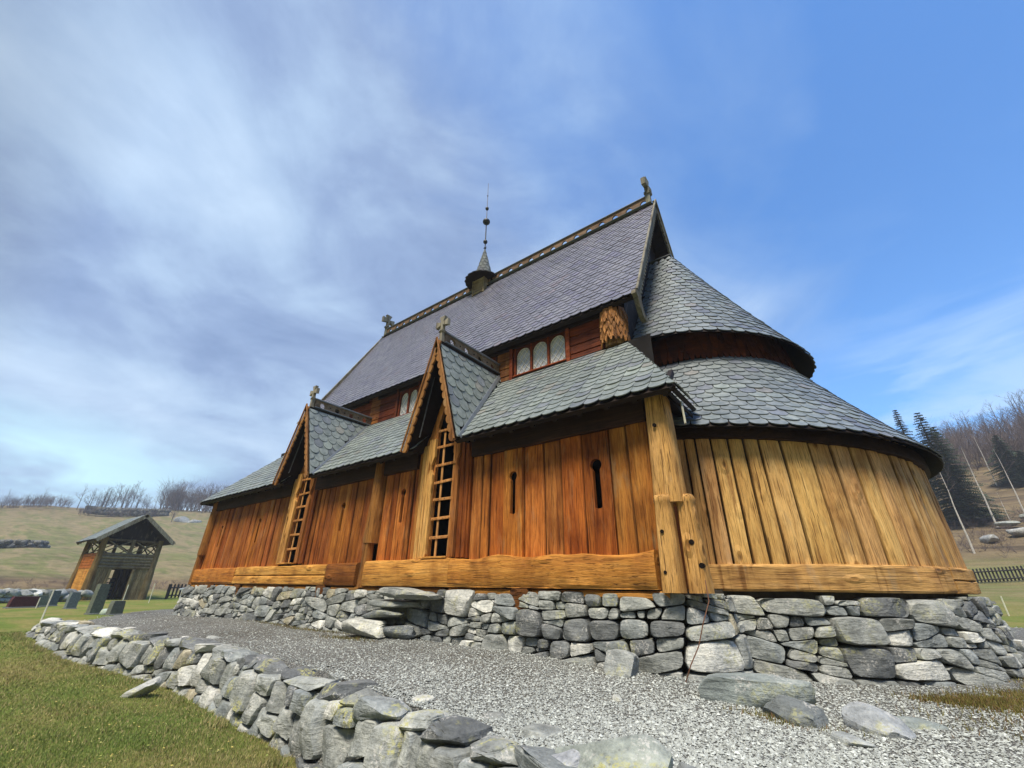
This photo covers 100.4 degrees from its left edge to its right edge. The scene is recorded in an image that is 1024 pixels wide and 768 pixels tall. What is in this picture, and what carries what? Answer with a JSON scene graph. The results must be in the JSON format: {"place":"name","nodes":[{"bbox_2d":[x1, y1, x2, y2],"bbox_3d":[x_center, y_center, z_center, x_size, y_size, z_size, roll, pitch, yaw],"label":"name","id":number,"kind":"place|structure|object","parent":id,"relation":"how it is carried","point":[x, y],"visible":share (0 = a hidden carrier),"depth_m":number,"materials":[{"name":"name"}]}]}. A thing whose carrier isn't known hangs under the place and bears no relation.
{"place":"outdoors","nodes":[
{"label":"outdoors","id":0,"kind":"place"},
{"bbox_2d":[0,439,1023,767],"bbox_3d":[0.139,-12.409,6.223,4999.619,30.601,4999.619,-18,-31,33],"label":"ground","id":1,"kind":"structure","parent":0,"point":[64,531],"depth_m":33.38,"materials":[{"name":"green plant"}]},
{"bbox_2d":[3,596,39,608],"bbox_3d":[-19.984,8.969,17.464,0.255,0.500,1.064,-9,-27,20],"label":"gravestone","id":2,"kind":"object","parent":1,"relation":"on","point":[23,602],"visible":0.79,"depth_m":17.39,"materials":[{"name":"red stone"}]},
{"bbox_2d":[0,539,50,547],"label":"field wall","id":3,"kind":"structure","parent":1,"relation":"on","point":[18,543],"depth_m":62.49,"materials":[{"name":"grey stone"}]},
{"bbox_2d":[0,492,78,507],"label":"bare thicket","id":4,"kind":"object","parent":1,"relation":"on","point":[45,502],"visible":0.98,"depth_m":116.94,"materials":[{"name":"grey plant"}]},
{"bbox_2d":[37,595,48,606],"bbox_3d":[-20.355,9.406,18.408,0.250,0.520,0.470,-9,-27,20],"label":"gravestone","id":5,"kind":"object","parent":1,"relation":"on","point":[43,600],"visible":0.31,"depth_m":18.43,"materials":[{"name":"grey stone"}]},
{"bbox_2d":[0,588,92,602],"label":"boundary wall","id":6,"kind":"structure","parent":1,"relation":"on","point":[7,595],"depth_m":22.46,"materials":[{"name":"grey stone"}]},
{"bbox_2d":[46,591,61,605],"bbox_3d":[-20.447,9.586,18.995,0.250,0.700,0.426,-9,-27,20],"label":"gravestone","id":7,"kind":"object","parent":1,"relation":"on","point":[55,598],"visible":0.48,"depth_m":18.99,"materials":[{"name":"grey stone"}]},
{"bbox_2d":[62,592,80,608],"bbox_3d":[-17.592,8.707,17.065,0.225,0.680,0.381,-9,-27,20],"label":"gravestone","id":8,"kind":"object","parent":1,"relation":"on","point":[73,598],"visible":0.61,"depth_m":17.03,"materials":[{"name":"grey stone"}]},
{"bbox_2d":[76,487,90,509],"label":"bare tree","id":9,"kind":"object","parent":1,"relation":"on","point":[82,496],"visible":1,"depth_m":119.83,"materials":[{"name":"grey plant"}]},
{"bbox_2d":[84,490,96,513],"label":"bare tree","id":10,"kind":"object","parent":1,"relation":"on","point":[95,494],"visible":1,"depth_m":114.90,"materials":[{"name":"grey plant"}]},
{"bbox_2d":[0,577,190,589],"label":"hillside scrub","id":11,"kind":"object","parent":1,"relation":"on","point":[10,584],"visible":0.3,"depth_m":32.78,"materials":[{"name":"brown plant"}]},
{"bbox_2d":[83,584,110,614],"bbox_3d":[-13.940,7.284,14.374,0.275,1.000,0.381,-9,-27,20],"label":"gravestone","id":12,"kind":"object","parent":1,"relation":"on","point":[97,601],"visible":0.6,"depth_m":14.32,"materials":[{"name":"grey stone"}]},
{"bbox_2d":[95,492,104,505],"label":"bare tree","id":13,"kind":"object","parent":1,"relation":"on","point":[99,501],"visible":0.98,"depth_m":118.11,"materials":[{"name":"plant"}]},
{"bbox_2d":[99,609,106,614],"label":"boulder","id":14,"kind":"object","parent":1,"relation":"on","point":[103,612],"visible":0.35,"depth_m":13.98,"materials":[{"name":"grey stone"}]},
{"bbox_2d":[96,488,111,505],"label":"bare tree","id":15,"kind":"object","parent":1,"relation":"on","point":[105,496],"visible":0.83,"depth_m":119.75,"materials":[{"name":"grey plant"}]},
{"bbox_2d":[103,487,116,506],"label":"bare tree","id":16,"kind":"object","parent":1,"relation":"on","point":[109,498],"visible":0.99,"depth_m":118.26,"materials":[{"name":"plant"}]},
{"bbox_2d":[104,601,125,614],"bbox_3d":[-13.086,7.435,14.088,0.275,0.500,0.426,-9,-27,20],"label":"gravestone","id":17,"kind":"object","parent":1,"relation":"on","point":[115,607],"visible":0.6,"depth_m":14.03,"materials":[{"name":"grey stone"}]},
{"bbox_2d":[105,485,127,507],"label":"bare tree","id":18,"kind":"object","parent":1,"relation":"on","point":[114,501],"visible":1,"depth_m":119.14,"materials":[{"name":"plant"}]},
{"bbox_2d":[78,504,160,517],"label":"bare thicket","id":19,"kind":"object","parent":1,"relation":"on","point":[122,514],"visible":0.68,"depth_m":115.35,"materials":[{"name":"plant"}]},
{"bbox_2d":[66,514,175,600],"bbox_3d":[-26.511,11.755,28.881,5.230,5.313,4.267,-18,-31,33],"label":"gatehouse","id":20,"kind":"object","parent":1,"relation":"on","point":[135,572],"visible":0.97,"depth_m":28.01,"materials":[{"name":"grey wood"}]},
{"bbox_2d":[111,570,122,598],"bbox_3d":[-25.485,12.938,27.553,0.060,1.720,1.077,20,-32,-35],"label":"open door","id":21,"kind":"structure","parent":20,"relation":"in","point":[122,570],"depth_m":27.17,"materials":[{"name":"black wood"}]},
{"bbox_2d":[119,488,129,507],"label":"bare tree","id":22,"kind":"object","parent":1,"relation":"on","point":[128,489],"visible":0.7,"depth_m":125.44,"materials":[{"name":"grey plant"}]},
{"bbox_2d":[82,505,170,515],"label":"ridge wall","id":23,"kind":"structure","parent":1,"relation":"on","point":[137,511],"depth_m":117.65,"materials":[{"name":"grey stone"}]},
{"bbox_2d":[120,484,139,507],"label":"bare tree","id":24,"kind":"object","parent":1,"relation":"on","point":[128,501],"visible":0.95,"depth_m":123.51,"materials":[{"name":"grey plant"}]},
{"bbox_2d":[129,480,145,507],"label":"bare tree","id":25,"kind":"object","parent":1,"relation":"on","point":[136,493],"visible":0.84,"depth_m":125.79,"materials":[{"name":"grey plant"}]},
{"bbox_2d":[135,488,144,507],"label":"bare tree","id":26,"kind":"object","parent":1,"relation":"on","point":[137,503],"visible":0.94,"depth_m":126.87,"materials":[{"name":"grey plant"}]},
{"bbox_2d":[120,676,161,697],"bbox_3d":[-5.064,4.187,5.829,0.456,0.319,0.254,-6,-26,13],"label":"boulder","id":27,"kind":"object","parent":1,"relation":"on","point":[147,687],"visible":0.8,"depth_m":5.78,"materials":[{"name":"grey stone"}]},
{"bbox_2d":[140,494,148,508],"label":"bare tree","id":28,"kind":"object","parent":1,"relation":"on","point":[143,501],"visible":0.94,"depth_m":127.28,"materials":[{"name":"plant"}]},
{"bbox_2d":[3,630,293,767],"bbox_3d":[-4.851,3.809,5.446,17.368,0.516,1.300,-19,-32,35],"label":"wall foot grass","id":29,"kind":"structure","parent":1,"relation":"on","point":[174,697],"depth_m":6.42,"materials":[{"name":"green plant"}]},
{"bbox_2d":[0,631,297,767],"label":"lawn grass","id":30,"kind":"structure","parent":1,"relation":"on","point":[74,712],"depth_m":4.46,"materials":[{"name":"green plant"}]},
{"bbox_2d":[3,671,294,767],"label":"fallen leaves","id":31,"kind":"object","parent":1,"relation":"on","point":[123,735],"visible":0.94,"depth_m":4.38,"materials":[{"name":"brown plant"}]},
{"bbox_2d":[170,502,181,521],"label":"bare tree","id":32,"kind":"object","parent":1,"relation":"on","point":[175,508],"visible":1,"depth_m":112.29,"materials":[{"name":"brown plant"}]},
{"bbox_2d":[165,584,189,598],"bbox_3d":[-21.795,15.170,31.097,0.180,1.073,5.710,-17,-31,33],"label":"picket fence","id":33,"kind":"object","parent":1,"relation":"on","point":[169,590],"visible":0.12,"depth_m":29.39,"materials":[{"name":"black paint"}]},
{"bbox_2d":[173,516,189,522],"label":"boulder","id":34,"kind":"object","parent":1,"relation":"on","point":[183,519],"visible":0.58,"depth_m":113.24,"materials":[{"name":"grey stone"}]},
{"bbox_2d":[178,482,189,510],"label":"bare tree","id":35,"kind":"object","parent":1,"relation":"on","point":[185,494],"visible":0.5,"depth_m":144.18,"materials":[{"name":"plant"}]},
{"bbox_2d":[187,520,201,522],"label":"boulder","id":36,"kind":"object","parent":1,"relation":"on","point":[194,521],"visible":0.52,"depth_m":113.83,"materials":[{"name":"grey stone"}]},
{"bbox_2d":[156,476,233,511],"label":"bare wood","id":37,"kind":"object","parent":1,"relation":"on","point":[174,498],"visible":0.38,"depth_m":138.24,"materials":[{"name":"plant"}]},
{"bbox_2d":[189,485,204,511],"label":"bare tree","id":38,"kind":"object","parent":1,"relation":"on","point":[195,500],"visible":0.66,"depth_m":140.68,"materials":[{"name":"grey plant"}]},
{"bbox_2d":[195,488,205,511],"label":"bare tree","id":39,"kind":"object","parent":1,"relation":"on","point":[200,499],"visible":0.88,"depth_m":137.28,"materials":[{"name":"grey plant"}]},
{"bbox_2d":[201,484,212,512],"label":"bare tree","id":40,"kind":"object","parent":1,"relation":"on","point":[206,496],"visible":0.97,"depth_m":135.90,"materials":[{"name":"grey plant"}]},
{"bbox_2d":[202,483,220,511],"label":"bare tree","id":41,"kind":"object","parent":1,"relation":"on","point":[210,493],"visible":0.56,"depth_m":142.24,"materials":[{"name":"plant"}]},
{"bbox_2d":[25,618,575,767],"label":"retaining wall","id":42,"kind":"structure","parent":1,"relation":"on","point":[332,721],"depth_m":4.09,"materials":[{"name":"grey stone"}]},
{"bbox_2d":[39,590,54,623],"bbox_3d":[-11.333,5.566,10.331,0.033,1.050,0.030,-6,-26,14],"label":"marker stake","id":43,"kind":"object","parent":42,"relation":"on","point":[47,606],"visible":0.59,"depth_m":10.39,"materials":[{"name":"grey wood"}]},
{"bbox_2d":[552,749,580,767],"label":"boulder","id":44,"kind":"object","parent":42,"relation":"on","point":[571,758],"visible":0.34,"depth_m":2.39,"materials":[{"name":"grey stone"}]},
{"bbox_2d":[65,609,1023,767],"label":"gravel yard","id":45,"kind":"structure","parent":1,"relation":"on","point":[265,633],"depth_m":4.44,"materials":[{"name":"grey gravel"}]},
{"bbox_2d":[341,617,386,637],"bbox_3d":[-2.390,3.986,6.993,0.959,0.253,0.427,-18,-31,33],"label":"boulder","id":46,"kind":"object","parent":45,"relation":"on","point":[368,627],"visible":0.95,"depth_m":6.87,"materials":[{"name":"grey stone"}]},
{"bbox_2d":[362,610,404,618],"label":"boulder","id":47,"kind":"object","parent":46,"relation":"on","point":[381,614],"visible":0.99,"depth_m":6.93,"materials":[{"name":"grey stone"}]},
{"bbox_2d":[368,599,421,607],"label":"boulder","id":48,"kind":"object","parent":47,"relation":"on","point":[388,603],"visible":0.98,"depth_m":6.97,"materials":[{"name":"grey stone"}]},
{"bbox_2d":[378,587,443,599],"bbox_3d":[-1.640,3.400,6.931,1.366,0.175,0.420,-18,-31,33],"label":"boulder","id":49,"kind":"object","parent":48,"relation":"on","point":[403,593],"visible":1,"depth_m":6.77,"materials":[{"name":"grey stone"}]},
{"bbox_2d":[383,625,415,639],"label":"boulder","id":50,"kind":"object","parent":45,"relation":"on","point":[405,632],"visible":0.99,"depth_m":6.63,"materials":[{"name":"grey stone"}]},
{"bbox_2d":[555,734,672,767],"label":"boulder","id":51,"kind":"object","parent":45,"relation":"on","point":[640,751],"visible":0.93,"depth_m":2.27,"materials":[{"name":"grey stone"}]},
{"bbox_2d":[612,694,622,702],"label":"stone","id":52,"kind":"object","parent":45,"relation":"on","point":[616,697],"visible":0.76,"depth_m":3.67,"materials":[{"name":"grey stone"}]},
{"bbox_2d":[216,617,1023,744],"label":"moss","id":53,"kind":"object","parent":45,"relation":"on","point":[1006,701],"visible":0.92,"depth_m":3.59,"materials":[{"name":"green plant"}]},
{"bbox_2d":[603,649,638,677],"bbox_3d":[1.166,3.050,4.584,0.371,0.338,0.272,-12,-28,24],"label":"boulder","id":54,"kind":"object","parent":45,"relation":"on","point":[621,663],"visible":0.68,"depth_m":4.54,"materials":[{"name":"grey stone"}]},
{"bbox_2d":[677,762,695,767],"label":"boulder","id":55,"kind":"object","parent":45,"relation":"on","point":[682,765],"visible":1,"depth_m":2.33,"materials":[{"name":"grey stone"}]},
{"bbox_2d":[698,672,816,707],"bbox_3d":[2.111,2.682,3.679,0.900,0.302,0.390,-15,-30,29],"label":"boulder","id":56,"kind":"object","parent":45,"relation":"on","point":[758,690],"visible":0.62,"depth_m":3.59,"materials":[{"name":"grey stone"}]},
{"bbox_2d":[762,694,829,729],"bbox_3d":[2.174,2.554,3.275,0.294,0.236,0.460,17,-30,-30],"label":"boulder","id":57,"kind":"object","parent":45,"relation":"on","point":[800,712],"visible":0.71,"depth_m":3.23,"materials":[{"name":"grey stone"}]},
{"bbox_2d":[830,731,876,747],"bbox_3d":[2.270,2.387,2.842,0.143,0.080,0.245,11,-27,-20],"label":"boulder","id":58,"kind":"object","parent":45,"relation":"on","point":[845,738],"visible":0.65,"depth_m":2.83,"materials":[{"name":"grey stone"}]},
{"bbox_2d":[841,701,916,739],"bbox_3d":[2.616,2.438,3.058,0.265,0.211,0.419,11,-27,-20],"label":"boulder","id":59,"kind":"object","parent":45,"relation":"on","point":[866,717],"visible":0.71,"depth_m":3.03,"materials":[{"name":"grey stone"}]},
{"bbox_2d":[896,716,948,730],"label":"boulder","id":60,"kind":"object","parent":45,"relation":"on","point":[913,723],"visible":0.32,"depth_m":3.07,"materials":[{"name":"grey stone"}]},
{"bbox_2d":[171,176,1023,685],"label":"stave church","id":61,"kind":"structure","parent":1,"relation":"on","point":[625,430],"depth_m":6.42,"materials":[{"name":"brown wood"}]},
{"bbox_2d":[287,475,310,562],"bbox_3d":[-5.200,3.162,10.538,0.531,2.326,0.049,-18,-31,33],"label":"lattice door","id":62,"kind":"structure","parent":61,"relation":"in","point":[295,534],"depth_m":10.50,"materials":[{"name":"brown wood"}]},
{"bbox_2d":[397,386,417,416],"bbox_3d":[-2.888,0.472,11.937,0.820,0.855,0.105,-18,-31,33],"label":"leaded window","id":63,"kind":"structure","parent":61,"relation":"in","point":[408,397],"depth_m":12.00,"materials":[{"name":"white glass"}]},
{"bbox_2d":[429,428,455,555],"bbox_3d":[-1.237,1.905,7.787,0.522,2.324,0.048,-18,-31,33],"label":"lattice door","id":64,"kind":"structure","parent":61,"relation":"in","point":[445,445],"depth_m":7.77,"materials":[{"name":"brown wood"}]},
{"bbox_2d":[513,331,566,377],"bbox_3d":[0.623,-0.696,9.527,1.430,0.835,0.105,-18,-31,33],"label":"leaded window","id":65,"kind":"structure","parent":61,"relation":"in","point":[549,351],"depth_m":9.53,"materials":[{"name":"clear glass"}]},
{"bbox_2d":[893,410,948,498],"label":"spruce tree","id":66,"kind":"object","parent":1,"relation":"on","point":[898,423],"visible":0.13,"depth_m":59.38,"materials":[{"name":"green plant"}]},
{"bbox_2d":[941,420,962,434],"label":"bare tree","id":67,"kind":"object","parent":1,"relation":"on","point":[948,426],"visible":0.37,"depth_m":81.43,"materials":[{"name":"brown plant"}]},
{"bbox_2d":[936,465,974,553],"bbox_3d":[36.708,9.708,35.653,1.776,8.560,1.988,-18,-31,33],"label":"birch tree","id":68,"kind":"object","parent":1,"relation":"on","point":[970,543],"visible":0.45,"depth_m":35.41,"materials":[{"name":"white plant"}]},
{"bbox_2d":[913,412,1009,526],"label":"spruce tree","id":69,"kind":"object","parent":1,"relation":"on","point":[934,485],"visible":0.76,"depth_m":45.54,"materials":[{"name":"green plant"}]},
{"bbox_2d":[955,410,976,435],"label":"bare tree","id":70,"kind":"object","parent":1,"relation":"on","point":[966,421],"visible":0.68,"depth_m":80.67,"materials":[{"name":"brown plant"}]},
{"bbox_2d":[930,427,1014,523],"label":"spruce tree","id":71,"kind":"object","parent":1,"relation":"on","point":[978,514],"visible":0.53,"depth_m":45.43,"materials":[{"name":"green plant"}]},
{"bbox_2d":[922,401,1023,469],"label":"hillside scrub","id":72,"kind":"object","parent":1,"relation":"on","point":[1009,433],"visible":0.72,"depth_m":66.48,"materials":[{"name":"plant"}]},
{"bbox_2d":[953,443,998,526],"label":"birch tree","id":73,"kind":"object","parent":1,"relation":"on","point":[993,518],"visible":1,"depth_m":43.01,"materials":[{"name":"white plant"}]},
{"bbox_2d":[967,433,997,485],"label":"birch tree","id":74,"kind":"object","parent":1,"relation":"on","point":[983,457],"visible":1,"depth_m":57.29,"materials":[{"name":"grey plant"}]},
{"bbox_2d":[971,412,994,434],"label":"bare tree","id":75,"kind":"object","parent":1,"relation":"on","point":[983,421],"visible":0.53,"depth_m":79.02,"materials":[{"name":"brown plant"}]},
{"bbox_2d":[946,500,1023,557],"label":"hillside scrub","id":76,"kind":"object","parent":1,"relation":"on","point":[982,532],"visible":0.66,"depth_m":37.25,"materials":[{"name":"brown plant"}]},
{"bbox_2d":[979,534,998,542],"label":"boulder","id":77,"kind":"object","parent":1,"relation":"on","point":[985,537],"visible":0.85,"depth_m":35.97,"materials":[{"name":"grey stone"}]},
{"bbox_2d":[974,402,1003,430],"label":"bare tree","id":78,"kind":"object","parent":1,"relation":"on","point":[991,412],"visible":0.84,"depth_m":79.93,"materials":[{"name":"brown plant"}]},
{"bbox_2d":[969,565,1023,582],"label":"picket fence","id":79,"kind":"object","parent":1,"relation":"on","point":[1002,577],"visible":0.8,"depth_m":26.87,"materials":[{"name":"black paint"}]},
{"bbox_2d":[983,435,1023,485],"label":"pine tree","id":80,"kind":"object","parent":1,"relation":"on","point":[1004,460],"visible":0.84,"depth_m":55.30,"materials":[{"name":"green plant"}]},
{"bbox_2d":[984,444,1023,511],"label":"birch tree","id":81,"kind":"object","parent":1,"relation":"on","point":[1008,477],"visible":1,"depth_m":43.19,"materials":[{"name":"white plant"}]},
{"bbox_2d":[1000,596,1009,615],"bbox_3d":[17.178,7.778,14.852,0.041,0.720,0.043,15,-29,-27],"label":"marker stake","id":82,"kind":"object","parent":1,"relation":"on","point":[1004,606],"visible":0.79,"depth_m":14.86,"materials":[{"name":"grey wood"}]},
{"bbox_2d":[994,521,1020,526],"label":"boulder","id":83,"kind":"object","parent":1,"relation":"on","point":[1012,523],"visible":0.89,"depth_m":40.10,"materials":[{"name":"grey stone"}]},
{"bbox_2d":[994,392,1022,418],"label":"bare tree","id":84,"kind":"object","parent":1,"relation":"on","point":[1012,412],"visible":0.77,"depth_m":77.17,"materials":[{"name":"brown plant"}]},
{"bbox_2d":[1003,388,1023,414],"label":"bare tree","id":85,"kind":"object","parent":1,"relation":"on","point":[1017,402],"visible":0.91,"depth_m":75.88,"materials":[{"name":"brown plant"}]},
{"bbox_2d":[1006,450,1023,485],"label":"pine tree","id":86,"kind":"object","parent":1,"relation":"on","point":[1020,458],"visible":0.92,"depth_m":53.68,"materials":[{"name":"green plant"}]},
{"bbox_2d":[1006,527,1023,536],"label":"boulder","id":87,"kind":"object","parent":1,"relation":"on","point":[1019,530],"visible":0.96,"depth_m":36.28,"materials":[{"name":"grey stone"}]},
{"bbox_2d":[0,0,1023,510],"label":"sky","id":88,"kind":"structure","parent":0,"point":[212,211],"materials":[{"name":"blue"}]}
]}

